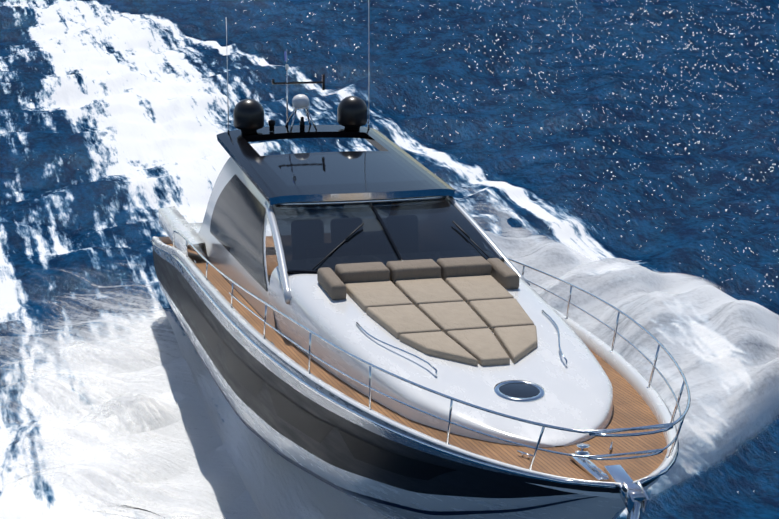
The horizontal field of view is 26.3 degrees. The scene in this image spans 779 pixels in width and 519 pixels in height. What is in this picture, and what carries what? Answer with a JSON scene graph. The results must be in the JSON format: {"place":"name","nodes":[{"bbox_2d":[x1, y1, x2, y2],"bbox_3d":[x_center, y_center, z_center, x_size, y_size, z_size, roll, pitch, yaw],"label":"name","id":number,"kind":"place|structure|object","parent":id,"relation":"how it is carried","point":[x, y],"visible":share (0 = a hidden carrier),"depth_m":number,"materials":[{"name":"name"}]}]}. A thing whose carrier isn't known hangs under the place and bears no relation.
{"place":"outdoors","nodes":[
{"label":"outdoors","id":0,"kind":"place"},
{"bbox_2d":[0,246,262,518],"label":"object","id":1,"kind":"object","parent":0,"point":[173,450],"visible":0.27,"depth_m":30.25,"materials":[{"name":"white liquid"}]},
{"bbox_2d":[0,0,778,518],"bbox_3d":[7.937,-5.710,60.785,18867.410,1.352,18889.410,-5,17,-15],"label":"sea","id":2,"kind":"structure","parent":0,"point":[644,132],"depth_m":55.44,"materials":[{"name":"liquid"}]},
{"bbox_2d":[0,245,188,516],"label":"foam","id":3,"kind":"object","parent":2,"relation":"on","point":[134,508],"depth_m":27.93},
{"bbox_2d":[8,275,245,518],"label":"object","id":4,"kind":"object","parent":2,"relation":"on","point":[210,485],"visible":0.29,"depth_m":30.38,"materials":[{"name":"white liquid"}]},
{"bbox_2d":[152,236,677,518],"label":"hull","id":5,"kind":"object","parent":2,"relation":"on","point":[467,490],"visible":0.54,"depth_m":22.57,"materials":[{"name":"white"}]},
{"bbox_2d":[154,237,172,266],"bbox_3d":[-3.102,0.228,38.374,4.892,2.080,1.600,-3,14,-16],"label":"transom","id":6,"kind":"object","parent":5,"relation":"on","point":[166,240],"visible":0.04,"depth_m":36.88,"materials":[{"name":"white"}]},
{"bbox_2d":[174,278,456,480],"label":"hull windows","id":7,"kind":"structure","parent":5,"relation":"attached to","point":[286,409],"depth_m":23.81,"materials":[{"name":"black glass"}]},
{"bbox_2d":[167,243,666,493],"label":"deck","id":8,"kind":"structure","parent":5,"relation":"on","point":[631,408],"depth_m":21.01,"materials":[{"name":"brown wood"}]},
{"bbox_2d":[159,206,271,258],"bbox_3d":[-2.235,-0.490,35.147,4.828,0.965,4.700,-3,14,-16],"label":"cockpit seating","id":9,"kind":"object","parent":8,"relation":"on","point":[171,219],"visible":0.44,"depth_m":34.65,"materials":[{"name":"white"}]},
{"bbox_2d":[194,157,529,327],"bbox_3d":[-0.857,-0.515,30.232,4.040,2.207,8.645,-3,14,-16],"label":"cabin","id":10,"kind":"object","parent":8,"relation":"on","point":[245,251],"visible":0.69,"depth_m":27.86,"materials":[{"name":"white"}]},
{"bbox_2d":[217,125,454,205],"bbox_3d":[-1.077,-1.733,30.777,3.319,0.394,5.596,-5,17,-15],"label":"hardtop","id":11,"kind":"object","parent":10,"relation":"on","point":[389,171],"visible":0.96,"depth_m":29.70,"materials":[{"name":"black glass"}]},
{"bbox_2d":[226,0,369,133],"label":"antennas","id":12,"kind":"object","parent":11,"relation":"on","point":[248,114],"visible":0.98,"depth_m":32.87,"materials":[{"name":"black plastic"},{"name":"white plastic"},{"name":"metal"}]},
{"bbox_2d":[151,221,678,518],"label":"deck hardware","id":13,"kind":"object","parent":8,"relation":"on","point":[634,497],"visible":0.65,"depth_m":19.94,"materials":[{"name":"silver metal"}]},
{"bbox_2d":[269,266,612,446],"bbox_3d":[1.017,1.269,23.910,3.978,1.050,7.696,-3,14,-16],"label":"coachroof","id":14,"kind":"object","parent":8,"relation":"on","point":[578,394],"visible":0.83,"depth_m":22.29,"materials":[{"name":"white plastic"}]},
{"bbox_2d":[317,256,537,365],"bbox_3d":[0.875,0.713,24.308,3.002,0.375,4.145,-5,17,-15],"label":"sunpad","id":15,"kind":"object","parent":14,"relation":"on","point":[459,309],"visible":1,"depth_m":24.59,"materials":[{"name":"beige fabric"}]},
{"bbox_2d":[173,230,690,469],"bbox_3d":[0.345,0.749,26.200,5.115,1.520,17.005,-3,14,-16],"label":"bow rail","id":16,"kind":"object","parent":5,"relation":"on","point":[661,427],"visible":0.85,"depth_m":20.35,"materials":[{"name":"silver metal"}]},
{"bbox_2d":[433,165,778,517],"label":"bow wave","id":17,"kind":"object","parent":2,"relation":"on","point":[724,401],"visible":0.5,"depth_m":33.46,"materials":[{"name":"white liquid"}]}
]}

